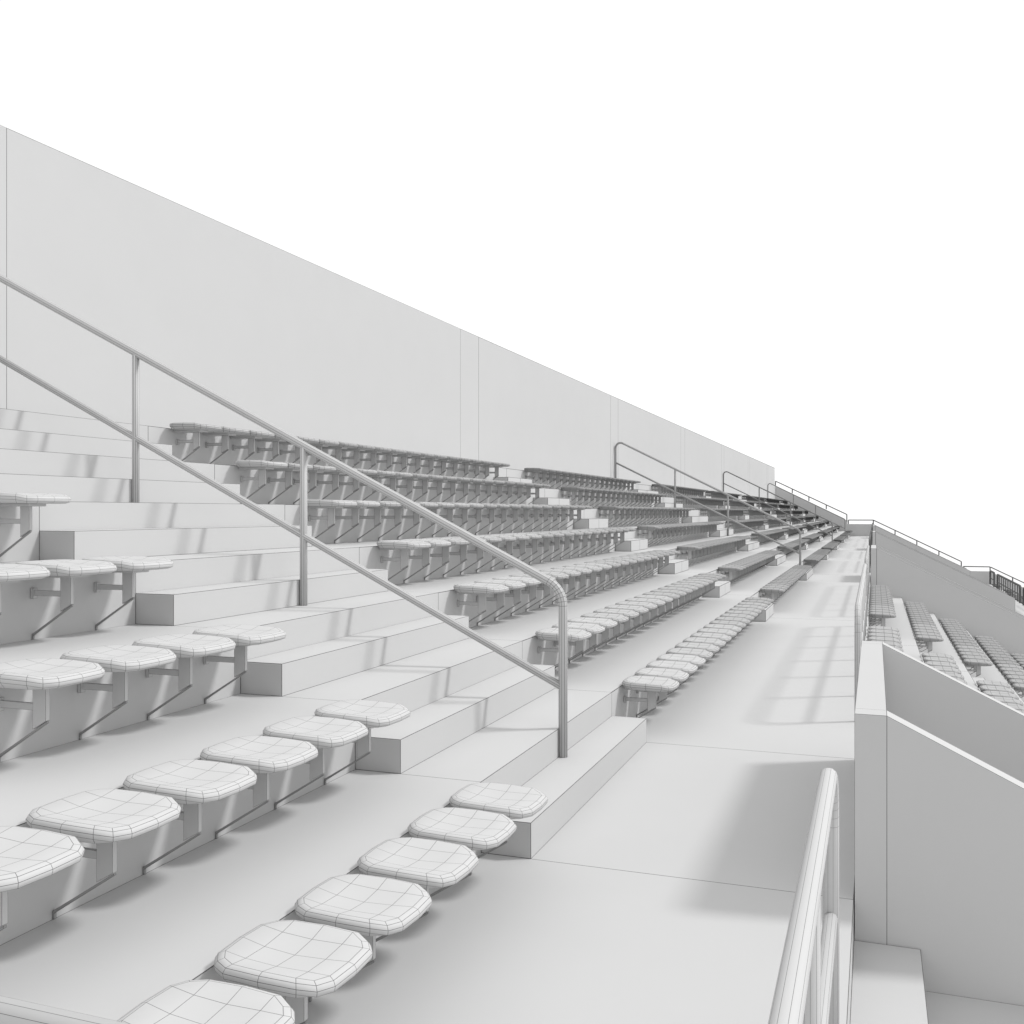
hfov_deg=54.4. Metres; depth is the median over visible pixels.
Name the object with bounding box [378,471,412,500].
stadium seat
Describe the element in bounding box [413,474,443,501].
stadium seat
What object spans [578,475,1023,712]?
seats
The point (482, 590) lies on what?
stadium seat
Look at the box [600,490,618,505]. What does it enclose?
stadium seat
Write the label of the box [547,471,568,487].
stadium seat
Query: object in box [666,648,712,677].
stadium seat
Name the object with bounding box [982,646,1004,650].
stadium seat
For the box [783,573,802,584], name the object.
stadium seat
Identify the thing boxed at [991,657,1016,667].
stadium seat
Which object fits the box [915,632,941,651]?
stadium seat
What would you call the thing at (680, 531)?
stadium seat
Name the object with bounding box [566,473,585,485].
stadium seat
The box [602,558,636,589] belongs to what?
stadium seat
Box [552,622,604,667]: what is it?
stadium seat
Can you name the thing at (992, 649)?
stadium seat
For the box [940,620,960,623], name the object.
stadium seat
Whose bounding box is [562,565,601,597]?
stadium seat
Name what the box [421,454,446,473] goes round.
stadium seat
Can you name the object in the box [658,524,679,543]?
stadium seat
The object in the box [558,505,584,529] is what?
stadium seat
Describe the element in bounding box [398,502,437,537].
stadium seat
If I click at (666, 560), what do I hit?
stadium seat
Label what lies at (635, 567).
stadium seat
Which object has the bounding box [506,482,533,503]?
stadium seat
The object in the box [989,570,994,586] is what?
walkway railing
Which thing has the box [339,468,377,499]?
stadium seat
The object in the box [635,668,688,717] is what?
stadium seat
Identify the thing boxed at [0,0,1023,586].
sky
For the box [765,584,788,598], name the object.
stadium seat
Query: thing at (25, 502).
stadium seat
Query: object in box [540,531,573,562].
stadium seat
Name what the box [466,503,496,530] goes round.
stadium seat
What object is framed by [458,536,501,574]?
stadium seat
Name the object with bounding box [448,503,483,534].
stadium seat
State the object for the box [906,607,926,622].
stadium seat
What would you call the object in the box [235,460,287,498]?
stadium seat
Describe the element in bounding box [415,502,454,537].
stadium seat
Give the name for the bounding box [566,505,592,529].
stadium seat
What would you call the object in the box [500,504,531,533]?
stadium seat
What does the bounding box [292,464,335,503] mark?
stadium seat
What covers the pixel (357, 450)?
stadium seat
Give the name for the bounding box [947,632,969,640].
stadium seat
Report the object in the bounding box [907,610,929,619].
stadium seat
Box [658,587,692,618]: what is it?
stadium seat
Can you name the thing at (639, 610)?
stadium seat
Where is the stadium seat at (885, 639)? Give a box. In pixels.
[868,636,901,643]
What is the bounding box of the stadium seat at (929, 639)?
[916,635,943,651]
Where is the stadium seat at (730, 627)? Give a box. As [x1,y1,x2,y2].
[703,624,741,647]
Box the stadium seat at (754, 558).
[743,558,763,573]
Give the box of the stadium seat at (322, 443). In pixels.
[307,439,338,464]
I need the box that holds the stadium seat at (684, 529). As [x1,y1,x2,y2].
[674,523,694,541]
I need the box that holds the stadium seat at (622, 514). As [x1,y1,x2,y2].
[611,506,633,526]
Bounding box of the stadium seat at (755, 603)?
[737,602,767,620]
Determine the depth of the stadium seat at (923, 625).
18.26 m
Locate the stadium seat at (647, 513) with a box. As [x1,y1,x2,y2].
[637,507,656,524]
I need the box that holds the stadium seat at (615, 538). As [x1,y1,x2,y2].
[602,528,629,551]
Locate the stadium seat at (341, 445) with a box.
[322,442,357,460]
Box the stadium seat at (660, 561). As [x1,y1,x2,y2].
[647,551,674,575]
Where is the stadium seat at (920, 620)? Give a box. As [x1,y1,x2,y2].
[910,619,933,628]
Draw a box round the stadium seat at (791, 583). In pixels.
[770,581,792,593]
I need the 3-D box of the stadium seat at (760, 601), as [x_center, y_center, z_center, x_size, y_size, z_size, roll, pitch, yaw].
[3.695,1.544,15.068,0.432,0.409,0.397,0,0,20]
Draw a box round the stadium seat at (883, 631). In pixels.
[868,629,899,635]
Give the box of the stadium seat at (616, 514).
[608,506,628,524]
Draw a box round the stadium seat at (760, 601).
[741,599,770,616]
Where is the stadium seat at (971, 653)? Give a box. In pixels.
[959,652,986,668]
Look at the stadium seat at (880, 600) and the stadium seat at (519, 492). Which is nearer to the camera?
the stadium seat at (519, 492)
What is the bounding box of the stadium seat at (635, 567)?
[619,555,650,582]
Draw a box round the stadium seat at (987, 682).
[976,680,1009,687]
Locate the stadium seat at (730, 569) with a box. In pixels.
[718,566,742,580]
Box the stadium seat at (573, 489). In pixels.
[561,487,584,501]
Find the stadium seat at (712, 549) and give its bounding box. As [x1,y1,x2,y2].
[701,542,722,560]
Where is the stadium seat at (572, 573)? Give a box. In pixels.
[539,569,580,607]
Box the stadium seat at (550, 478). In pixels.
[540,470,561,484]
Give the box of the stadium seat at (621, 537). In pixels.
[609,527,635,550]
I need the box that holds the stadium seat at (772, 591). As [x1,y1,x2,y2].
[760,587,784,601]
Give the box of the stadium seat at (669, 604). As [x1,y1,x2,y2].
[650,589,686,622]
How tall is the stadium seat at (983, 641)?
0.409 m
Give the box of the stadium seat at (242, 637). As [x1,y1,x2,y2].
[192,624,285,703]
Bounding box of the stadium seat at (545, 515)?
[531,505,560,531]
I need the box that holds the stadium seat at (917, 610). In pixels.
[907,608,927,624]
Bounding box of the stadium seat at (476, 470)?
[469,460,490,477]
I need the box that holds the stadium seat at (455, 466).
[446,457,469,475]
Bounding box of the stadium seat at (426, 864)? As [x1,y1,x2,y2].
[357,837,478,941]
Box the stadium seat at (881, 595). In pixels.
[870,594,891,596]
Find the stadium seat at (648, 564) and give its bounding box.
[634,553,663,580]
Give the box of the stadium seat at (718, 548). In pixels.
[708,540,728,559]
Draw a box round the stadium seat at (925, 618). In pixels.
[909,617,932,626]
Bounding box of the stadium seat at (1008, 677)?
[1006,675,1023,692]
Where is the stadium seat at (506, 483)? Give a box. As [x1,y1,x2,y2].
[486,481,514,502]
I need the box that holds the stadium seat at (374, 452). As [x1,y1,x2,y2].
[359,446,391,468]
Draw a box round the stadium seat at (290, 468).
[267,462,312,503]
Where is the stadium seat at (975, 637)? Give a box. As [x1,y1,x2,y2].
[974,636,994,643]
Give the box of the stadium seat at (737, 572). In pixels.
[725,564,748,580]
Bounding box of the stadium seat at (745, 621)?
[715,617,749,638]
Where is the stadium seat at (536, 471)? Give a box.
[524,468,548,482]
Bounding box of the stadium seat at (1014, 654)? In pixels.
[1010,653,1023,656]
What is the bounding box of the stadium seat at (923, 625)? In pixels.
[912,624,936,641]
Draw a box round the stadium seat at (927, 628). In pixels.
[913,626,938,644]
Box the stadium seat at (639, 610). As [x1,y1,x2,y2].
[604,605,648,644]
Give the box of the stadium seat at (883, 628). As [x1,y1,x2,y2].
[868,626,898,637]
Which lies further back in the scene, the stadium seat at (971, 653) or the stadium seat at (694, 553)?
the stadium seat at (694, 553)
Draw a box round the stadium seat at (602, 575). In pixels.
[584,561,620,594]
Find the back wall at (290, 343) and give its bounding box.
[0,125,774,498]
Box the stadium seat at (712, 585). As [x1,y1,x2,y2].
[698,573,725,598]
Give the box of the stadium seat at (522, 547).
[504,533,541,567]
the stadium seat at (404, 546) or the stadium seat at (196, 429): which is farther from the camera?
the stadium seat at (196, 429)
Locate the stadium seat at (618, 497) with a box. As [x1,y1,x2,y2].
[611,491,628,505]
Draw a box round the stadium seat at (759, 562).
[748,556,767,573]
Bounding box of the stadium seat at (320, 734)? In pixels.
[263,716,368,808]
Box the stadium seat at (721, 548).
[711,540,731,558]
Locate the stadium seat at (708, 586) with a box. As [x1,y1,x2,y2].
[693,575,721,601]
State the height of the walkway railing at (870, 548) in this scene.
0.978 m
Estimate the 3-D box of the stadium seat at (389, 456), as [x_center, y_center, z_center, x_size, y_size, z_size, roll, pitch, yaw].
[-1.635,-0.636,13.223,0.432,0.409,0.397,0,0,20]
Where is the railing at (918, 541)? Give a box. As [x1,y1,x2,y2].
[874,520,961,565]
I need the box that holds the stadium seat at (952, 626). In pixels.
[942,625,964,632]
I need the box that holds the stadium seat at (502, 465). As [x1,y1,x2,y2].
[484,463,509,479]
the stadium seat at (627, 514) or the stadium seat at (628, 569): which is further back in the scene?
the stadium seat at (627, 514)
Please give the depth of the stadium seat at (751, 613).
13.43 m
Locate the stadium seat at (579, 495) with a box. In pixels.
[569,487,591,504]
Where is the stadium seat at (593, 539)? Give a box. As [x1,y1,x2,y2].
[578,529,608,556]
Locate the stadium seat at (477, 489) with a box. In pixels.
[467,479,493,502]
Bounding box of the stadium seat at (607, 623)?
[568,617,617,662]
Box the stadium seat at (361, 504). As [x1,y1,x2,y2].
[334,500,379,542]
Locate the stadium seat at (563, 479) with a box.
[553,472,574,488]
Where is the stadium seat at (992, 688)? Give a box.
[979,685,1013,693]
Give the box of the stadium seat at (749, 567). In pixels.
[737,560,758,579]
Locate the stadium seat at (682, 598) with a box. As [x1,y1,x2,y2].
[664,584,697,615]
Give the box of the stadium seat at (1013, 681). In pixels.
[1009,679,1023,697]
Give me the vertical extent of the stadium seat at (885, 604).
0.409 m
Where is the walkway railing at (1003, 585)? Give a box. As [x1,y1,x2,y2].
[997,574,1020,602]
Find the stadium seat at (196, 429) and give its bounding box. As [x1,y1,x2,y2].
[169,422,221,460]
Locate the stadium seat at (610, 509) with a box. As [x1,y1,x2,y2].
[598,506,622,520]
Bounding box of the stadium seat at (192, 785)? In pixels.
[123,759,256,874]
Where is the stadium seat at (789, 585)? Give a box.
[768,582,790,595]
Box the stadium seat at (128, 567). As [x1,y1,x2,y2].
[82,556,173,629]
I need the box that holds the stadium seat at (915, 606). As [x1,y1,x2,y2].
[905,605,925,613]
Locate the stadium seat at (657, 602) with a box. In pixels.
[625,598,665,634]
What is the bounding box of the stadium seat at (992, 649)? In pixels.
[984,648,1007,657]
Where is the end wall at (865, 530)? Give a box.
[775,486,1022,595]
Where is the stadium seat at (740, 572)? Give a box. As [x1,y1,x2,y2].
[729,563,751,581]
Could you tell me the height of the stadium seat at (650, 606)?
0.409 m
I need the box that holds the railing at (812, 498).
[775,481,846,520]
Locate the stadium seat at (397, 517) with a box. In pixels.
[378,501,420,540]
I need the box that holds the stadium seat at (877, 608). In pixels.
[869,607,894,625]
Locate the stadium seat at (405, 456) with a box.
[392,450,420,471]
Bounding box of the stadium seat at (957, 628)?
[944,627,965,635]
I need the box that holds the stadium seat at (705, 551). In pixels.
[694,543,716,562]
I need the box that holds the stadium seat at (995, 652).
[986,651,1010,660]
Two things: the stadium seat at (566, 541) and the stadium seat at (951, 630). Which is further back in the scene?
the stadium seat at (951, 630)
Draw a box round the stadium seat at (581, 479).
[572,474,591,486]
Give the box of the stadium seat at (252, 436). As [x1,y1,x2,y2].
[230,430,274,465]
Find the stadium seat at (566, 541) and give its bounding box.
[550,530,583,558]
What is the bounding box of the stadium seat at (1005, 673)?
[1002,671,1023,676]
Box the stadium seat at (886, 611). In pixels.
[869,609,895,620]
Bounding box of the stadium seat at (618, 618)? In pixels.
[581,613,628,656]
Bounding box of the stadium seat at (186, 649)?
[132,634,235,719]
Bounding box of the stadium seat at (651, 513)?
[641,507,661,524]
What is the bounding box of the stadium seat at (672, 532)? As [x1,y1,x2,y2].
[662,524,683,542]
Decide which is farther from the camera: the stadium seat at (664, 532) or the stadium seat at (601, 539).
the stadium seat at (664, 532)
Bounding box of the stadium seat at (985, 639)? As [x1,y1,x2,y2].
[976,638,997,646]
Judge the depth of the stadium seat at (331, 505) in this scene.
8.88 m
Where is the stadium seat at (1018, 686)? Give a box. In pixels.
[1012,683,1023,695]
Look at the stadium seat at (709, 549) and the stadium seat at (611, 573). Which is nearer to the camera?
the stadium seat at (611, 573)
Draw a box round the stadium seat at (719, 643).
[683,637,725,662]
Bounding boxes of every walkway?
[306,536,870,1023]
[988,584,1023,615]
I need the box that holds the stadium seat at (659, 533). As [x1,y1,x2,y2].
[648,525,670,545]
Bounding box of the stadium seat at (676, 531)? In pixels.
[666,524,687,542]
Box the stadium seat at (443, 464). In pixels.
[434,456,458,474]
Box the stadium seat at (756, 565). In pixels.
[745,557,765,575]
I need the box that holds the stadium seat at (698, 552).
[686,544,709,562]
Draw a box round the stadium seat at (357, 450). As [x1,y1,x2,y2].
[341,444,374,467]
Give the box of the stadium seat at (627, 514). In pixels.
[617,506,638,525]
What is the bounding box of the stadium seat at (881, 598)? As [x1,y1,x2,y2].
[870,597,892,600]
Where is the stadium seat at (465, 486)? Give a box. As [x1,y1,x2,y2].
[455,478,482,502]
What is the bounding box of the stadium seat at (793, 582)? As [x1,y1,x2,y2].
[772,579,794,592]
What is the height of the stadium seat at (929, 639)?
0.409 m
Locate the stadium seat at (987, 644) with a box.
[980,643,1001,651]
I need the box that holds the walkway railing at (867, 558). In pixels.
[864,545,869,616]
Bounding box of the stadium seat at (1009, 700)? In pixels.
[990,696,1023,705]
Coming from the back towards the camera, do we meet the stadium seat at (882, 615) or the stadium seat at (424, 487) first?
the stadium seat at (882, 615)
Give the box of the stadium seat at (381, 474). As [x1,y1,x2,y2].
[359,470,395,500]
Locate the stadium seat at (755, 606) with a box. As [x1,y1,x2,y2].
[734,605,764,623]
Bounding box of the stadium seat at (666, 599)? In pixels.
[634,595,672,630]
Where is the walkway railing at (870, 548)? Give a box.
[869,534,870,567]
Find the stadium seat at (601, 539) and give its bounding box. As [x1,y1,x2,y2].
[587,528,615,553]
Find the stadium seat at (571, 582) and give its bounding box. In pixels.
[551,567,591,603]
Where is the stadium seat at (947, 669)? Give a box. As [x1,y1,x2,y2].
[931,666,960,673]
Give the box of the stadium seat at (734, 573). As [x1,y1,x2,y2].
[722,565,745,581]
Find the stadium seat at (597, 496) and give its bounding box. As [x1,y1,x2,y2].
[588,489,608,505]
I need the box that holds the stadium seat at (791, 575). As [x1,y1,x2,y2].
[780,574,800,585]
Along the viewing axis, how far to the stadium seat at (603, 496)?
20.81 m
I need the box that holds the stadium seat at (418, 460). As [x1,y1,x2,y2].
[407,452,434,472]
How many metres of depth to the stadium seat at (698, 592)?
14.47 m
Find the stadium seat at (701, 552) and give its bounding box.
[690,543,712,564]
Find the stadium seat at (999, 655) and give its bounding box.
[989,654,1013,664]
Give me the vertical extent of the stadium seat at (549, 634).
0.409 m
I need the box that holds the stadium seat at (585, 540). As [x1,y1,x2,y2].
[570,529,600,556]
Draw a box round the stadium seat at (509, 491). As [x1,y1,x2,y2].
[496,481,524,503]
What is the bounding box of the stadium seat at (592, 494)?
[584,488,602,505]
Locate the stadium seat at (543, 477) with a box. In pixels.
[533,469,554,482]
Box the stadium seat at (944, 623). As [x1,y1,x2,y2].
[941,622,962,630]
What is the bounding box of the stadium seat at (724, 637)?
[690,632,731,657]
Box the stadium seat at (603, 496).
[593,489,613,507]
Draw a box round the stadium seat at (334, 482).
[317,466,357,499]
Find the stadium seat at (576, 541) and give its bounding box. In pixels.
[560,530,591,559]
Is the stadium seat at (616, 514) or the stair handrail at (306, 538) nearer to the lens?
the stair handrail at (306, 538)
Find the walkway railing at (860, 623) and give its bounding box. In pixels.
[854,564,866,720]
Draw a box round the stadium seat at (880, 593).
[870,592,891,595]
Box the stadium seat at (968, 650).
[957,648,983,659]
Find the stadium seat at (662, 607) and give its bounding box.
[642,592,679,626]
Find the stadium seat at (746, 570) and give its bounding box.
[734,561,756,580]
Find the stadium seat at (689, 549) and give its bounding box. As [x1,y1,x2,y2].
[677,546,701,559]
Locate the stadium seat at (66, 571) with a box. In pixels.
[15,559,116,639]
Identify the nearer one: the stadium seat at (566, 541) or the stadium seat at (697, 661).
the stadium seat at (697, 661)
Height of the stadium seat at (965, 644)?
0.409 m
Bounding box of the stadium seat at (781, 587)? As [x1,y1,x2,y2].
[762,586,786,599]
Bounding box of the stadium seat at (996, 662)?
[994,660,1019,670]
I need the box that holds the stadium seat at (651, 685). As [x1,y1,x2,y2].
[622,676,679,717]
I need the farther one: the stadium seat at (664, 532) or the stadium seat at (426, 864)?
the stadium seat at (664, 532)
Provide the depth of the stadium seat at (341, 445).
11.93 m
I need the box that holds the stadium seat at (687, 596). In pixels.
[671,582,703,612]
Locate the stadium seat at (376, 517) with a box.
[357,501,400,541]
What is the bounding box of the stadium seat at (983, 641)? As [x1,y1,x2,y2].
[978,640,999,648]
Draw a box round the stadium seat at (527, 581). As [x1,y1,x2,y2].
[492,576,541,620]
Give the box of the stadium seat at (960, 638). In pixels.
[950,637,973,645]
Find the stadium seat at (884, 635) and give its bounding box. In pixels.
[868,633,900,639]
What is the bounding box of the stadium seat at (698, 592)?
[683,578,713,606]
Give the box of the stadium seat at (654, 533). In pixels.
[643,525,666,542]
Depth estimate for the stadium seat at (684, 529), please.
21.57 m
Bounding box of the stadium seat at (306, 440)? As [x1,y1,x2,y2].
[279,436,318,462]
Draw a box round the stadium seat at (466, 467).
[458,459,480,476]
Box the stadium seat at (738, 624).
[709,620,745,643]
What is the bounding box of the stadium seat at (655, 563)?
[641,552,669,576]
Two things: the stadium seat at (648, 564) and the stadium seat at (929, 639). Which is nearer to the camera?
the stadium seat at (648, 564)
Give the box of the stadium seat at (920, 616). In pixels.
[909,615,931,623]
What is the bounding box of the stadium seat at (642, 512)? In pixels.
[632,507,652,524]
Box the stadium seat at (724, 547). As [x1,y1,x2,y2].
[714,539,733,557]
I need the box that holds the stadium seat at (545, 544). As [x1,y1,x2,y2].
[529,532,563,563]
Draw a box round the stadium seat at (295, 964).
[214,920,372,1023]
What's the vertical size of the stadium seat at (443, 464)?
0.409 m
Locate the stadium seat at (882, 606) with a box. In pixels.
[869,605,894,625]
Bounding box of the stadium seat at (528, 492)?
[515,483,542,503]
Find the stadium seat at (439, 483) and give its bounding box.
[428,475,456,501]
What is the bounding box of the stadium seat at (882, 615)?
[869,612,895,625]
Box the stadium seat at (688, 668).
[646,660,697,700]
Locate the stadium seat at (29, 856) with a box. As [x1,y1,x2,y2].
[0,826,84,930]
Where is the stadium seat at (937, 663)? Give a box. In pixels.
[924,661,958,668]
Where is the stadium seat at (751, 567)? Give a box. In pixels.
[740,559,761,577]
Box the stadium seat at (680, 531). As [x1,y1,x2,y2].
[670,524,690,542]
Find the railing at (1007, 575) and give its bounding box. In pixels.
[991,567,1023,582]
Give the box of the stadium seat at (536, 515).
[521,504,551,531]
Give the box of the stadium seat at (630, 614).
[593,609,638,649]
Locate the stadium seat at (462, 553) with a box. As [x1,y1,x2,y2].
[441,536,486,576]
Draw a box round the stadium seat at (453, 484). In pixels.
[442,477,469,501]
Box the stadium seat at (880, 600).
[870,599,892,618]
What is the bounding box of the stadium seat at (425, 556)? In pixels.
[402,539,450,582]
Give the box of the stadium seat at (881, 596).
[870,595,892,598]
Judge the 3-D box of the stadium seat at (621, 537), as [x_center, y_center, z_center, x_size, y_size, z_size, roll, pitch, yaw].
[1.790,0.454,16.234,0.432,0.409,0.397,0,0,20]
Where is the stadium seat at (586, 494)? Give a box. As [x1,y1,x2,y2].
[575,488,597,504]
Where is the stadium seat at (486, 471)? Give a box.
[474,462,500,478]
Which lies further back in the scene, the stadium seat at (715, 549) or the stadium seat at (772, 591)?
the stadium seat at (715, 549)
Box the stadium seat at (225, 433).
[203,426,248,463]
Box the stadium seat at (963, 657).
[961,655,989,674]
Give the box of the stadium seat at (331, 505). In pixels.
[307,499,356,538]
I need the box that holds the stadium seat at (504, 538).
[475,535,516,571]
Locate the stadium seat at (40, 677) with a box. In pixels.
[0,658,104,756]
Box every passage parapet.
[855,641,1023,1005]
[871,545,1023,653]
[872,531,1014,610]
[873,525,969,575]
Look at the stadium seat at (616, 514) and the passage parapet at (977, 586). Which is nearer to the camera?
the stadium seat at (616, 514)
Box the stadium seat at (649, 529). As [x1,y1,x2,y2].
[637,525,661,539]
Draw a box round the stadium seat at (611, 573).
[595,560,628,589]
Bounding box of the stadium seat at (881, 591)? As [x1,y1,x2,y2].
[870,591,891,593]
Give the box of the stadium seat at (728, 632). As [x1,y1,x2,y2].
[697,628,736,652]
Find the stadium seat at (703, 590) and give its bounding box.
[688,576,717,603]
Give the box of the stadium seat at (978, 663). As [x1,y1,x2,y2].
[963,659,992,676]
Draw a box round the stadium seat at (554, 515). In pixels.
[541,505,569,529]
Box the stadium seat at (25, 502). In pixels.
[0,492,70,556]
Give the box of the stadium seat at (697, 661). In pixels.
[656,654,705,698]
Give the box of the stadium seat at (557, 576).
[524,571,568,611]
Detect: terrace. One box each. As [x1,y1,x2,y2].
[0,408,848,1020]
[850,597,1023,1023]
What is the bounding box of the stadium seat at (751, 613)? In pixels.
[725,610,757,630]
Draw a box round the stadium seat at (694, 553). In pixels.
[682,545,705,561]
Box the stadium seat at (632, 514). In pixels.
[622,507,643,526]
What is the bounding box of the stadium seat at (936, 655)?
[921,653,953,659]
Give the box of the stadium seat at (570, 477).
[560,472,580,486]
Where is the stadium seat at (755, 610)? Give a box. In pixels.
[729,607,761,625]
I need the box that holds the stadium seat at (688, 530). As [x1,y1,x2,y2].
[678,523,697,541]
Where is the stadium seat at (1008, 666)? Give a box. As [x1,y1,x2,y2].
[997,664,1022,674]
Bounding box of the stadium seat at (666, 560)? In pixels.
[653,550,679,573]
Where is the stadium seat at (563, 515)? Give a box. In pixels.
[549,505,577,528]
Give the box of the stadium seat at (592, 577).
[574,563,611,597]
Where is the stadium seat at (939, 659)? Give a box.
[923,657,955,663]
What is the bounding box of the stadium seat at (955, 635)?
[948,634,971,638]
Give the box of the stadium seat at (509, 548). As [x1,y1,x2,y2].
[490,534,529,569]
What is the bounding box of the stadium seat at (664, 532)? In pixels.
[654,525,675,543]
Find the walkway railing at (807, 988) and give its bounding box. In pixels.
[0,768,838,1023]
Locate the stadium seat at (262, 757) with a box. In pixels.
[200,736,317,838]
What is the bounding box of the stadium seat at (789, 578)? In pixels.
[777,577,797,588]
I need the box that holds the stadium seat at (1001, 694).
[982,691,1018,699]
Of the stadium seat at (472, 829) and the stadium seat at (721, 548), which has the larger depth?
the stadium seat at (721, 548)
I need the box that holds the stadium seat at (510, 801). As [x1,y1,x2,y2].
[449,782,547,858]
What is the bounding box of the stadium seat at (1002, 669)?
[999,667,1023,678]
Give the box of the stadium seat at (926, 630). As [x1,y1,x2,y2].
[914,629,939,648]
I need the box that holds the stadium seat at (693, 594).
[677,580,708,609]
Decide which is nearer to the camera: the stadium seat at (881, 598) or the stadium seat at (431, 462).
the stadium seat at (431, 462)
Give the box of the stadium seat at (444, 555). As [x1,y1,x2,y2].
[422,538,469,579]
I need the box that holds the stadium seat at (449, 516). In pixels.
[432,502,469,536]
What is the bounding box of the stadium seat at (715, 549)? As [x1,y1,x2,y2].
[705,541,725,558]
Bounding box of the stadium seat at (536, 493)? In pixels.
[524,484,550,503]
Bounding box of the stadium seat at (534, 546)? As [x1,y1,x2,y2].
[517,532,552,560]
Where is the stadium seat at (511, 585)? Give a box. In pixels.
[474,579,525,625]
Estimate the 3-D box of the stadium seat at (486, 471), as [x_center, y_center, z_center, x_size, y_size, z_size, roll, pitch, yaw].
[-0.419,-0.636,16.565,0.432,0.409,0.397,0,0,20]
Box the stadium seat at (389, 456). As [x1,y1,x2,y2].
[376,448,406,470]
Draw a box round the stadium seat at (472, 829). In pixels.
[408,807,516,896]
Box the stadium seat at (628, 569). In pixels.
[612,557,643,585]
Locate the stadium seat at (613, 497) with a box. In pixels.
[607,490,623,505]
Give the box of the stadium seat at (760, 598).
[745,597,773,614]
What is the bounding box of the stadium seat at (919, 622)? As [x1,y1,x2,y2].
[911,621,935,631]
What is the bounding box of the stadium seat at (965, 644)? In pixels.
[953,642,978,652]
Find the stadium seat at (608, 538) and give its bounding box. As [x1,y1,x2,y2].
[594,528,622,553]
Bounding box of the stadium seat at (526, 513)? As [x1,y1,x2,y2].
[511,504,541,532]
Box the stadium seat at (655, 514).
[646,507,665,523]
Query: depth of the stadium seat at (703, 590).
14.89 m
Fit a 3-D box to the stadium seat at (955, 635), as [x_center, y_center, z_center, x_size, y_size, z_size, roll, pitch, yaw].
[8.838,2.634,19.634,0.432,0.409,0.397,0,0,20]
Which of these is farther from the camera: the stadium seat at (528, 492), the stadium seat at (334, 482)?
the stadium seat at (528, 492)
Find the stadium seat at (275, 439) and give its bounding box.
[255,434,297,460]
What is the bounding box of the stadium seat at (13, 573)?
[0,563,50,614]
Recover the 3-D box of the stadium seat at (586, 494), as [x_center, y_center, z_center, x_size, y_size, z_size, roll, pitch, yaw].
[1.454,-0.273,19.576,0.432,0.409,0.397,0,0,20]
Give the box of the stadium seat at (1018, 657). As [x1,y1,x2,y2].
[1013,656,1023,659]
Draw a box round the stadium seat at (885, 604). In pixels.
[869,603,893,624]
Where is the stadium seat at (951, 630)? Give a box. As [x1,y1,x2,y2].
[945,629,967,644]
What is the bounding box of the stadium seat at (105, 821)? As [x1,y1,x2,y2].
[26,789,180,918]
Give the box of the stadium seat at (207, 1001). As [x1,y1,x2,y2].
[117,979,294,1023]
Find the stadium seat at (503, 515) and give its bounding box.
[488,504,520,533]
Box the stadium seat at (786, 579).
[774,578,796,590]
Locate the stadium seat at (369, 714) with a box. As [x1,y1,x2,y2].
[314,700,410,784]
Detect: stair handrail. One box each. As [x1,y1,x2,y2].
[0,274,567,757]
[615,442,800,564]
[723,471,832,540]
[767,483,844,528]
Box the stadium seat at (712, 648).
[675,642,719,669]
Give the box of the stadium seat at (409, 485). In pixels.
[396,473,428,496]
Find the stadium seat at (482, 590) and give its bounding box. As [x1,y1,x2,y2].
[454,583,508,621]
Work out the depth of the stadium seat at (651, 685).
7.95 m
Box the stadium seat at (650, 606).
[615,601,656,639]
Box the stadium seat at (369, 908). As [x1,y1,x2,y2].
[295,874,431,1001]
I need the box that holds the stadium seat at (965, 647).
[955,645,980,655]
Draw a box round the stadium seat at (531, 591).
[509,574,555,615]
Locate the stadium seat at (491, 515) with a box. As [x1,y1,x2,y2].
[475,503,509,534]
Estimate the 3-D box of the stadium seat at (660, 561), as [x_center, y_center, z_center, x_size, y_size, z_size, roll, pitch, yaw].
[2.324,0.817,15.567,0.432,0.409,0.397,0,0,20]
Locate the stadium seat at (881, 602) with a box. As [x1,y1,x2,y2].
[870,601,893,621]
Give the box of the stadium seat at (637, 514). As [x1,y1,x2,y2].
[627,507,648,525]
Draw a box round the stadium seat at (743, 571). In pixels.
[731,562,753,582]
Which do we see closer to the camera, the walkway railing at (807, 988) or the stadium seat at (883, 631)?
the walkway railing at (807, 988)
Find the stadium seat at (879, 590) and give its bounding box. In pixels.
[870,589,890,591]
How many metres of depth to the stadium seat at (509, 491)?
15.46 m
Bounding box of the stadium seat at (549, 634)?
[535,628,591,665]
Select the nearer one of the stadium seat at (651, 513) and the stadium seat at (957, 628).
the stadium seat at (957, 628)
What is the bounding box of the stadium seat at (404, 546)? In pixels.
[377,540,430,579]
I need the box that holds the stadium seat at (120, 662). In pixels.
[60,645,176,739]
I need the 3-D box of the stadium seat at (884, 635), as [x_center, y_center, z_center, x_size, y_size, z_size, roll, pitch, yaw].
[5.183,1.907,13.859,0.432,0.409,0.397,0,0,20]
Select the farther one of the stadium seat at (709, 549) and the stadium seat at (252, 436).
the stadium seat at (709, 549)
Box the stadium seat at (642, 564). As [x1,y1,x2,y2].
[627,554,657,582]
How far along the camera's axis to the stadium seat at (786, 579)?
20.04 m
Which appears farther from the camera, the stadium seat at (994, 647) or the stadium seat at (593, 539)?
the stadium seat at (994, 647)
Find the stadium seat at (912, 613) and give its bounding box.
[908,612,930,629]
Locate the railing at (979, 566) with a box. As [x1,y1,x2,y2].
[963,566,990,570]
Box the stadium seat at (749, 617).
[720,613,754,633]
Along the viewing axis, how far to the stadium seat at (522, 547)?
11.62 m
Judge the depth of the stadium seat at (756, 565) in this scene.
21.49 m
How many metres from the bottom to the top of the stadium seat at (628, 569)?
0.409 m
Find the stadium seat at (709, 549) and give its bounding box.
[699,542,719,560]
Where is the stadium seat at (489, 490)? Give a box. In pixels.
[475,480,504,502]
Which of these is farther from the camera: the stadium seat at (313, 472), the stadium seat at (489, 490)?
the stadium seat at (489, 490)
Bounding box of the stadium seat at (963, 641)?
[951,639,976,649]

